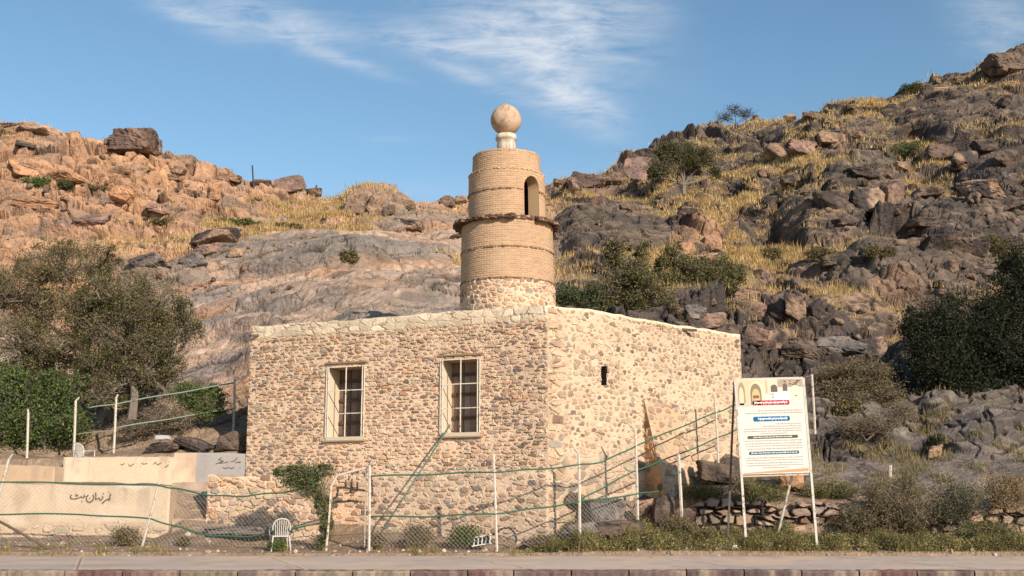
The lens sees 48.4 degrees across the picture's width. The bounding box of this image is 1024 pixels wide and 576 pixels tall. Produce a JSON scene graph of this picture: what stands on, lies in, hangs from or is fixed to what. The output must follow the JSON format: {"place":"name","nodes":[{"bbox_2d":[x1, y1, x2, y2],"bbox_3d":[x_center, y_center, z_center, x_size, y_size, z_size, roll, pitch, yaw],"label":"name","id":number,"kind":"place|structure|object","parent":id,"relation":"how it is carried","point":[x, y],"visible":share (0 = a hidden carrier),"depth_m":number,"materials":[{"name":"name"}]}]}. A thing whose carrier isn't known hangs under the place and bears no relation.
{"place":"outdoors","nodes":[
{"label":"outdoors","id":0,"kind":"place"},
{"bbox_2d":[0,43,1023,555],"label":"hillside","id":1,"kind":"structure","parent":0,"point":[376,271],"depth_m":53.36,"materials":[{"name":"stone"}]},
{"bbox_2d":[8,160,41,176],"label":"boulder","id":2,"kind":"object","parent":1,"relation":"on","point":[21,168],"visible":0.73,"depth_m":67.50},
{"bbox_2d":[0,464,62,483],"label":"stone wall","id":3,"kind":"structure","parent":1,"relation":"on","point":[34,473],"depth_m":29.13,"materials":[{"name":"beige paint"}]},
{"bbox_2d":[10,197,60,209],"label":"boulder","id":4,"kind":"object","parent":1,"relation":"on","point":[24,202],"visible":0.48,"depth_m":60.80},
{"bbox_2d":[19,174,54,187],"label":"bush","id":5,"kind":"object","parent":1,"relation":"on","point":[38,182],"visible":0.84,"depth_m":64.49,"materials":[{"name":"green plant"}]},
{"bbox_2d":[0,359,100,453],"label":"leafy bush","id":6,"kind":"object","parent":1,"relation":"on","point":[55,420],"visible":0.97,"depth_m":32.26,"materials":[{"name":"green plant"}]},
{"bbox_2d":[0,231,126,399],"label":"acacia tree","id":7,"kind":"object","parent":1,"relation":"on","point":[37,322],"visible":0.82,"depth_m":34.21,"materials":[{"name":"green plant"}]},
{"bbox_2d":[47,170,92,185],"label":"boulder","id":8,"kind":"object","parent":1,"relation":"on","point":[69,176],"visible":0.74,"depth_m":64.76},
{"bbox_2d":[0,483,176,537],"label":"plastered wall","id":9,"kind":"structure","parent":1,"relation":"on","point":[111,493],"depth_m":27.88,"materials":[{"name":"beige paint"}]},
{"bbox_2d":[71,213,111,226],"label":"boulder","id":10,"kind":"object","parent":1,"relation":"on","point":[95,219],"visible":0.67,"depth_m":60.11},
{"bbox_2d":[109,521,144,546],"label":"weed","id":11,"kind":"object","parent":1,"relation":"on","point":[119,537],"visible":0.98,"depth_m":25.92,"materials":[{"name":"green plant"}]},
{"bbox_2d":[108,184,147,205],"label":"boulder","id":12,"kind":"object","parent":1,"relation":"on","point":[124,194],"visible":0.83,"depth_m":62.45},
{"bbox_2d":[25,378,235,457],"bbox_3d":[-10.470,3.702,31.516,5.501,2.633,0.348,3,-11,-17],"label":"fence","id":13,"kind":"object","parent":1,"relation":"on","point":[115,419],"visible":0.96,"depth_m":31.31,"materials":[{"name":"metal"}]},
{"bbox_2d":[106,127,161,156],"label":"boulder","id":14,"kind":"object","parent":1,"relation":"on","point":[143,141],"visible":0.89,"depth_m":71.61,"materials":[{"name":"stone"}]},
{"bbox_2d":[59,262,211,419],"bbox_3d":[-11.120,1.519,33.412,4.970,4.679,3.406,0,-10,0],"label":"acacia tree","id":15,"kind":"object","parent":1,"relation":"on","point":[137,305],"visible":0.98,"depth_m":33.06,"materials":[{"name":"green plant"}]},
{"bbox_2d":[127,252,171,267],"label":"boulder","id":16,"kind":"object","parent":1,"relation":"on","point":[147,260],"visible":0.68,"depth_m":51.05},
{"bbox_2d":[107,398,198,440],"bbox_3d":[-10.130,3.697,32.176,2.676,1.254,1.502,0,-10,0],"label":"dry shrub","id":17,"kind":"object","parent":1,"relation":"on","point":[168,424],"visible":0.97,"depth_m":32.12,"materials":[{"name":"brown plant"}]},
{"bbox_2d":[63,452,245,484],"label":"plastered wall","id":18,"kind":"structure","parent":1,"relation":"on","point":[185,467],"depth_m":29.93,"materials":[{"name":"beige paint"}]},
{"bbox_2d":[0,454,320,548],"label":"bent fence","id":19,"kind":"object","parent":1,"relation":"on","point":[3,481],"visible":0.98,"depth_m":25.88,"materials":[{"name":"metal"}]},
{"bbox_2d":[141,442,182,453],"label":"boulder","id":20,"kind":"object","parent":1,"relation":"on","point":[166,447],"visible":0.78,"depth_m":30.58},
{"bbox_2d":[172,482,207,531],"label":"stone steps","id":21,"kind":"structure","parent":1,"relation":"on","point":[196,486],"depth_m":29.48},
{"bbox_2d":[179,252,207,267],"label":"boulder","id":22,"kind":"object","parent":1,"relation":"on","point":[192,259],"visible":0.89,"depth_m":51.26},
{"bbox_2d":[173,436,215,452],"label":"boulder","id":23,"kind":"object","parent":1,"relation":"on","point":[195,445],"visible":0.79,"depth_m":30.50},
{"bbox_2d":[170,379,231,424],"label":"shrub","id":24,"kind":"object","parent":1,"relation":"on","point":[199,401],"visible":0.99,"depth_m":32.37,"materials":[{"name":"green plant"}]},
{"bbox_2d":[193,242,221,257],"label":"boulder","id":25,"kind":"object","parent":1,"relation":"on","point":[204,250],"visible":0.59,"depth_m":55.58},
{"bbox_2d":[206,183,222,202],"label":"boulder","id":26,"kind":"object","parent":1,"relation":"on","point":[214,190],"visible":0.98,"depth_m":63.25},
{"bbox_2d":[189,227,242,246],"bbox_3d":[-14.611,-2.513,56.441,2.373,0.984,1.453,-6,-12,28],"label":"boulder","id":27,"kind":"object","parent":1,"relation":"on","point":[229,234],"visible":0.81,"depth_m":56.03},
{"bbox_2d":[214,431,246,452],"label":"boulder","id":28,"kind":"object","parent":1,"relation":"on","point":[233,441],"visible":0.8,"depth_m":30.60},
{"bbox_2d":[204,526,271,535],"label":"stone","id":29,"kind":"object","parent":1,"relation":"on","point":[257,529],"visible":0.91,"depth_m":26.98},
{"bbox_2d":[206,474,332,540],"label":"stone wall","id":30,"kind":"structure","parent":1,"relation":"on","point":[216,482],"depth_m":27.85,"materials":[{"name":"stone"}]},
{"bbox_2d":[0,538,543,555],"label":"roadside grass","id":31,"kind":"structure","parent":1,"relation":"on","point":[411,550],"depth_m":25.24,"materials":[{"name":"plant"}]},
{"bbox_2d":[269,518,290,551],"bbox_3d":[-5.198,5.542,25.561,0.483,0.767,0.468,4,-11,-20],"label":"plastic chair","id":32,"kind":"object","parent":1,"relation":"on","point":[283,535],"visible":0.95,"depth_m":25.43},
{"bbox_2d":[273,175,306,192],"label":"boulder","id":33,"kind":"object","parent":1,"relation":"on","point":[294,183],"visible":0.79,"depth_m":72.45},
{"bbox_2d":[271,456,342,549],"bbox_3d":[-4.655,4.905,25.882,1.723,2.158,0.964,0,-10,0],"label":"creeper","id":34,"kind":"object","parent":1,"relation":"on","point":[298,476],"visible":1,"depth_m":25.83,"materials":[{"name":"green plant"}]},
{"bbox_2d":[325,467,366,550],"bbox_3d":[-3.742,5.004,25.721,0.909,1.928,0.051,0,-10,0],"label":"gate frame","id":35,"kind":"object","parent":1,"relation":"on","point":[330,494],"visible":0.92,"depth_m":25.73,"materials":[{"name":"white paint"}]},
{"bbox_2d":[344,193,366,214],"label":"boulder","id":36,"kind":"object","parent":1,"relation":"on","point":[353,204],"visible":0.8,"depth_m":67.60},
{"bbox_2d":[365,195,385,214],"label":"boulder","id":37,"kind":"object","parent":1,"relation":"on","point":[376,203],"visible":0.91,"depth_m":68.02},
{"bbox_2d":[393,218,424,231],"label":"boulder","id":38,"kind":"object","parent":1,"relation":"on","point":[414,225],"visible":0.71,"depth_m":64.88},
{"bbox_2d":[398,517,438,548],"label":"weed","id":39,"kind":"object","parent":1,"relation":"on","point":[415,536],"visible":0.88,"depth_m":25.94,"materials":[{"name":"green plant"}]},
{"bbox_2d":[444,520,488,549],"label":"weed","id":40,"kind":"object","parent":1,"relation":"on","point":[468,539],"visible":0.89,"depth_m":25.82,"materials":[{"name":"green plant"}]},
{"bbox_2d":[245,103,741,539],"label":"stone mosque","id":41,"kind":"structure","parent":1,"relation":"on","point":[510,364],"depth_m":28.72,"materials":[{"name":"beige stone"}]},
{"bbox_2d":[322,360,367,441],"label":"window","id":42,"kind":"structure","parent":41,"relation":"in","point":[345,413],"depth_m":29.62,"materials":[{"name":"beige paint"}]},
{"bbox_2d":[437,353,482,437],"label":"window","id":43,"kind":"structure","parent":41,"relation":"in","point":[460,389],"depth_m":28.36,"materials":[{"name":"beige paint"}]},
{"bbox_2d":[0,504,1018,555],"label":"gravel","id":44,"kind":"structure","parent":1,"relation":"on","point":[670,552],"depth_m":25.29,"materials":[{"name":"gravel"}]},
{"bbox_2d":[0,50,1023,344],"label":"dry grass","id":45,"kind":"structure","parent":1,"relation":"on","point":[754,256],"depth_m":66.41,"materials":[{"name":"plant"}]},
{"bbox_2d":[1,44,1023,423],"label":"rocks","id":46,"kind":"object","parent":1,"relation":"on","point":[555,216],"depth_m":55.92,"materials":[{"name":"stone"}]},
{"bbox_2d":[368,394,735,551],"bbox_3d":[1.821,4.292,27.171,10.342,3.977,2.047,5,-12,-26],"label":"pipe fence","id":47,"kind":"object","parent":1,"relation":"on","point":[579,501],"visible":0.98,"depth_m":25.72,"materials":[{"name":"metal"}]},
{"bbox_2d":[555,280,607,310],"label":"shrub","id":48,"kind":"object","parent":1,"relation":"on","point":[591,296],"visible":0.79,"depth_m":38.80,"materials":[{"name":"green plant"}]},
{"bbox_2d":[562,171,606,187],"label":"boulder","id":49,"kind":"object","parent":1,"relation":"on","point":[585,180],"visible":0.62,"depth_m":79.55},
{"bbox_2d":[557,519,611,536],"bbox_3d":[1.653,5.557,26.369,1.284,0.405,0.840,0,-10,0],"label":"stone","id":50,"kind":"object","parent":1,"relation":"on","point":[586,524],"visible":0.62,"depth_m":26.11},
{"bbox_2d":[581,498,625,522],"bbox_3d":[2.120,5.257,26.700,1.144,0.697,0.550,-2,-10,9],"label":"stone","id":51,"kind":"object","parent":1,"relation":"on","point":[619,504],"visible":0.59,"depth_m":26.47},
{"bbox_2d":[605,171,623,186],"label":"boulder","id":52,"kind":"object","parent":1,"relation":"on","point":[615,177],"visible":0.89,"depth_m":80.28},
{"bbox_2d":[594,520,645,536],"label":"stone","id":53,"kind":"object","parent":1,"relation":"on","point":[608,529],"visible":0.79,"depth_m":26.03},
{"bbox_2d":[583,238,685,321],"bbox_3d":[4.441,0.153,40.512,4.185,3.999,2.522,0,-10,0],"label":"shrub","id":54,"kind":"object","parent":1,"relation":"on","point":[635,279],"visible":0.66,"depth_m":40.42,"materials":[{"name":"green plant"}]},
{"bbox_2d":[622,156,651,182],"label":"boulder","id":55,"kind":"object","parent":1,"relation":"on","point":[633,168],"visible":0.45,"depth_m":85.53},
{"bbox_2d":[632,498,654,516],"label":"stone","id":56,"kind":"object","parent":1,"relation":"on","point":[645,506],"visible":0.83,"depth_m":27.18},
{"bbox_2d":[651,496,674,526],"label":"stone","id":57,"kind":"object","parent":1,"relation":"on","point":[663,506],"visible":0.69,"depth_m":26.77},
{"bbox_2d":[654,510,703,539],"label":"weed","id":58,"kind":"object","parent":1,"relation":"on","point":[682,521],"visible":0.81,"depth_m":26.12,"materials":[{"name":"green plant"}]},
{"bbox_2d":[643,135,726,195],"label":"acacia tree","id":59,"kind":"object","parent":1,"relation":"on","point":[692,158],"visible":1,"depth_m":76.33,"materials":[{"name":"green plant"}]},
{"bbox_2d":[683,304,706,318],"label":"boulder","id":60,"kind":"object","parent":1,"relation":"on","point":[696,311],"visible":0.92,"depth_m":40.40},
{"bbox_2d":[651,244,751,295],"bbox_3d":[7.853,-0.245,47.882,4.533,3.094,2.698,0,-10,0],"label":"shrub","id":61,"kind":"object","parent":1,"relation":"on","point":[730,272],"visible":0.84,"depth_m":47.58,"materials":[{"name":"green plant"}]},
{"bbox_2d":[671,478,731,504],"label":"weed","id":62,"kind":"object","parent":1,"relation":"on","point":[702,492],"visible":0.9,"depth_m":27.47,"materials":[{"name":"green plant"}]},
{"bbox_2d":[700,235,721,250],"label":"boulder","id":63,"kind":"object","parent":1,"relation":"on","point":[714,242],"visible":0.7,"depth_m":58.65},
{"bbox_2d":[702,312,725,327],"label":"boulder","id":64,"kind":"object","parent":1,"relation":"on","point":[717,320],"visible":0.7,"depth_m":40.73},
{"bbox_2d":[695,460,734,484],"bbox_3d":[5.182,4.686,28.984,0.970,0.629,0.555,0,-10,0],"label":"stone","id":65,"kind":"object","parent":1,"relation":"on","point":[710,471],"visible":0.95,"depth_m":28.77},
{"bbox_2d":[715,102,755,128],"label":"skyline bush","id":66,"kind":"object","parent":1,"relation":"on","point":[743,113],"visible":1,"depth_m":103.19,"materials":[{"name":"green plant"}]},
{"bbox_2d":[735,301,766,319],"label":"boulder","id":67,"kind":"object","parent":1,"relation":"on","point":[757,311],"visible":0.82,"depth_m":45.88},
{"bbox_2d":[740,325,769,347],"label":"boulder","id":68,"kind":"object","parent":1,"relation":"on","point":[757,337],"visible":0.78,"depth_m":41.25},
{"bbox_2d":[727,377,817,547],"bbox_3d":[5.875,4.027,26.078,1.889,3.930,0.829,0,-10,0],"label":"information board","id":69,"kind":"object","parent":1,"relation":"on","point":[773,437],"visible":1,"depth_m":25.83,"materials":[{"name":"metal"}]},
{"bbox_2d":[761,293,787,321],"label":"boulder","id":70,"kind":"object","parent":1,"relation":"on","point":[776,308],"visible":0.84,"depth_m":46.12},
{"bbox_2d":[763,142,786,160],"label":"boulder","id":71,"kind":"object","parent":1,"relation":"on","point":[771,151],"visible":0.59,"depth_m":83.23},
{"bbox_2d":[529,517,1023,553],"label":"roadside weeds","id":72,"kind":"object","parent":1,"relation":"on","point":[787,537],"visible":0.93,"depth_m":25.32,"materials":[{"name":"green plant"}]},
{"bbox_2d":[768,328,788,352],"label":"boulder","id":73,"kind":"object","parent":1,"relation":"on","point":[780,336],"visible":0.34,"depth_m":42.55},
{"bbox_2d":[779,473,803,491],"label":"stone","id":74,"kind":"object","parent":1,"relation":"on","point":[796,479],"visible":0.45,"depth_m":28.18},
{"bbox_2d":[783,290,806,320],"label":"boulder","id":75,"kind":"object","parent":1,"relation":"on","point":[796,307],"visible":0.94,"depth_m":45.51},
{"bbox_2d":[781,341,821,361],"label":"boulder","id":76,"kind":"object","parent":1,"relation":"on","point":[795,349],"visible":0.92,"depth_m":40.56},
{"bbox_2d":[787,139,816,158],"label":"boulder","id":77,"kind":"object","parent":1,"relation":"on","point":[797,147],"visible":0.76,"depth_m":79.79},
{"bbox_2d":[809,297,825,319],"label":"boulder","id":78,"kind":"object","parent":1,"relation":"on","point":[817,309],"visible":1,"depth_m":45.29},
{"bbox_2d":[801,244,837,261],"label":"bush","id":79,"kind":"object","parent":1,"relation":"on","point":[815,254],"visible":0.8,"depth_m":55.70,"materials":[{"name":"green plant"}]},
{"bbox_2d":[794,477,866,499],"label":"weed","id":80,"kind":"object","parent":1,"relation":"on","point":[822,489],"visible":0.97,"depth_m":27.73,"materials":[{"name":"green plant"}]},
{"bbox_2d":[816,131,845,144],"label":"boulder","id":81,"kind":"object","parent":1,"relation":"on","point":[824,138],"visible":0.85,"depth_m":80.18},
{"bbox_2d":[812,191,850,209],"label":"boulder","id":82,"kind":"object","parent":1,"relation":"on","point":[824,199],"visible":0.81,"depth_m":62.29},
{"bbox_2d":[650,496,1023,537],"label":"dry stone wall","id":83,"kind":"structure","parent":1,"relation":"on","point":[759,510],"depth_m":26.87,"materials":[{"name":"stone"}]},
{"bbox_2d":[719,476,794,503],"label":"weed","id":84,"kind":"object","parent":83,"relation":"on","point":[751,491],"visible":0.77,"depth_m":27.41,"materials":[{"name":"green plant"}]},
{"bbox_2d":[817,336,867,355],"bbox_3d":[12.674,2.392,43.790,1.901,1.053,1.474,-3,-11,16],"label":"boulder","id":85,"kind":"object","parent":1,"relation":"on","point":[845,345],"visible":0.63,"depth_m":43.28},
{"bbox_2d":[831,398,865,415],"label":"bush","id":86,"kind":"object","parent":1,"relation":"on","point":[845,407],"visible":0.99,"depth_m":34.22,"materials":[{"name":"green plant"}]},
{"bbox_2d":[827,503,886,535],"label":"weed","id":87,"kind":"object","parent":1,"relation":"on","point":[860,518],"visible":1,"depth_m":26.36,"materials":[{"name":"green plant"}]},
{"bbox_2d":[806,350,909,408],"bbox_3d":[10.901,3.038,36.072,3.428,2.202,2.082,0,-10,0],"label":"shrub","id":88,"kind":"object","parent":1,"relation":"on","point":[832,381],"visible":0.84,"depth_m":35.80,"materials":[{"name":"green plant"}]},
{"bbox_2d":[846,166,880,180],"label":"boulder","id":89,"kind":"object","parent":1,"relation":"on","point":[864,171],"visible":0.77,"depth_m":70.20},
{"bbox_2d":[848,187,884,214],"bbox_3d":[19.590,-4.778,63.175,1.925,1.585,1.640,0,-10,0],"label":"boulder","id":90,"kind":"object","parent":1,"relation":"on","point":[867,200],"visible":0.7,"depth_m":62.52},
{"bbox_2d":[860,336,887,362],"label":"boulder","id":91,"kind":"object","parent":1,"relation":"on","point":[878,343],"visible":0.53,"depth_m":44.69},
{"bbox_2d":[827,396,923,442],"bbox_3d":[10.565,3.793,32.820,2.812,1.407,1.493,0,-10,0],"label":"dry shrub","id":92,"kind":"object","parent":1,"relation":"on","point":[860,426],"visible":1,"depth_m":32.74,"materials":[{"name":"brown plant"}]},
{"bbox_2d":[733,395,1023,493],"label":"slope weeds","id":93,"kind":"object","parent":1,"relation":"on","point":[910,456],"visible":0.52,"depth_m":31.98,"materials":[{"name":"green plant"}]},
{"bbox_2d":[862,241,898,260],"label":"bush","id":94,"kind":"object","parent":1,"relation":"on","point":[872,250],"visible":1,"depth_m":53.20,"materials":[{"name":"green plant"}]},
{"bbox_2d":[881,179,903,204],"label":"boulder","id":95,"kind":"object","parent":1,"relation":"on","point":[893,190],"visible":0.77,"depth_m":63.00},
{"bbox_2d":[855,462,947,535],"bbox_3d":[9.029,4.937,26.642,2.221,1.916,1.959,0,-10,0],"label":"bush","id":96,"kind":"object","parent":1,"relation":"on","point":[904,507],"visible":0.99,"depth_m":26.45,"materials":[{"name":"green plant"}]},
{"bbox_2d":[886,139,930,156],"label":"bush","id":97,"kind":"object","parent":1,"relation":"on","point":[914,147],"visible":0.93,"depth_m":76.30,"materials":[{"name":"green plant"}]},
{"bbox_2d":[906,217,941,227],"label":"boulder","id":98,"kind":"object","parent":1,"relation":"on","point":[920,222],"visible":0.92,"depth_m":58.98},
{"bbox_2d":[910,185,945,199],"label":"boulder","id":99,"kind":"object","parent":1,"relation":"on","point":[927,191],"visible":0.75,"depth_m":65.54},
{"bbox_2d":[919,233,959,250],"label":"boulder","id":100,"kind":"object","parent":1,"relation":"on","point":[944,242],"visible":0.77,"depth_m":53.82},
{"bbox_2d":[925,143,957,161],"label":"boulder","id":101,"kind":"object","parent":1,"relation":"on","point":[942,152],"visible":0.68,"depth_m":74.42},
{"bbox_2d":[873,235,1023,396],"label":"shade tree","id":102,"kind":"object","parent":1,"relation":"on","point":[989,350],"visible":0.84,"depth_m":37.81,"materials":[{"name":"green plant"}]},
{"bbox_2d":[911,468,1006,532],"bbox_3d":[10.430,5.010,26.718,2.205,1.561,1.814,-5,-11,24],"label":"bush","id":103,"kind":"object","parent":1,"relation":"on","point":[957,498],"visible":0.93,"depth_m":26.58,"materials":[{"name":"green plant"}]},
{"bbox_2d":[950,151,978,170],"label":"boulder","id":104,"kind":"object","parent":1,"relation":"on","point":[960,160],"visible":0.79,"depth_m":69.40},
{"bbox_2d":[951,234,989,257],"bbox_3d":[22.102,-1.848,54.937,2.013,1.173,1.726,-2,-11,13],"label":"boulder","id":105,"kind":"object","parent":1,"relation":"on","point":[978,246],"visible":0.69,"depth_m":54.32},
{"bbox_2d":[955,178,1006,198],"bbox_3d":[25.694,-5.209,62.107,2.279,1.309,1.969,4,-11,-19],"label":"boulder","id":106,"kind":"object","parent":1,"relation":"on","point":[988,188],"visible":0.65,"depth_m":61.55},
{"bbox_2d":[941,514,1023,539],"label":"weed","id":107,"kind":"object","parent":1,"relation":"on","point":[978,527],"visible":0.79,"depth_m":25.88,"materials":[{"name":"green plant"}]},
{"bbox_2d":[969,139,998,153],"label":"boulder","id":108,"kind":"object","parent":1,"relation":"on","point":[982,146],"visible":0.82,"depth_m":69.70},
{"bbox_2d":[973,466,1023,521],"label":"bush","id":109,"kind":"object","parent":1,"relation":"on","point":[1002,494],"visible":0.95,"depth_m":26.87,"materials":[{"name":"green plant"}]},
{"bbox_2d":[987,230,1010,256],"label":"bush","id":110,"kind":"object","parent":1,"relation":"on","point":[993,240],"visible":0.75,"depth_m":55.73,"materials":[{"name":"green plant"}]},
{"bbox_2d":[980,52,1023,76],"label":"boulder","id":111,"kind":"object","parent":1,"relation":"on","point":[997,64],"visible":0.81,"depth_m":85.45,"materials":[{"name":"stone"}]},
{"bbox_2d":[988,197,1023,210],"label":"boulder","id":112,"kind":"object","parent":1,"relation":"on","point":[1010,203],"visible":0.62,"depth_m":60.45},
{"bbox_2d":[994,145,1023,166],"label":"boulder","id":113,"kind":"object","parent":1,"relation":"on","point":[1010,156],"visible":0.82,"depth_m":67.42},
{"bbox_2d":[0,555,1023,569],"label":"pavement","id":114,"kind":"structure","parent":0,"point":[588,562],"depth_m":22.64,"materials":[{"name":"concrete"}]},
{"bbox_2d":[0,0,1023,202],"label":"sky","id":115,"kind":"structure","parent":0,"point":[405,94],"materials":[{"name":"blue"}]},
{"label":"road","id":116,"kind":"structure","parent":0,"visible":0},
{"bbox_2d":[0,569,1023,575],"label":"kerb","id":117,"kind":"structure","parent":116,"relation":"on","point":[598,572],"depth_m":20.19,"materials":[{"name":"stone"}]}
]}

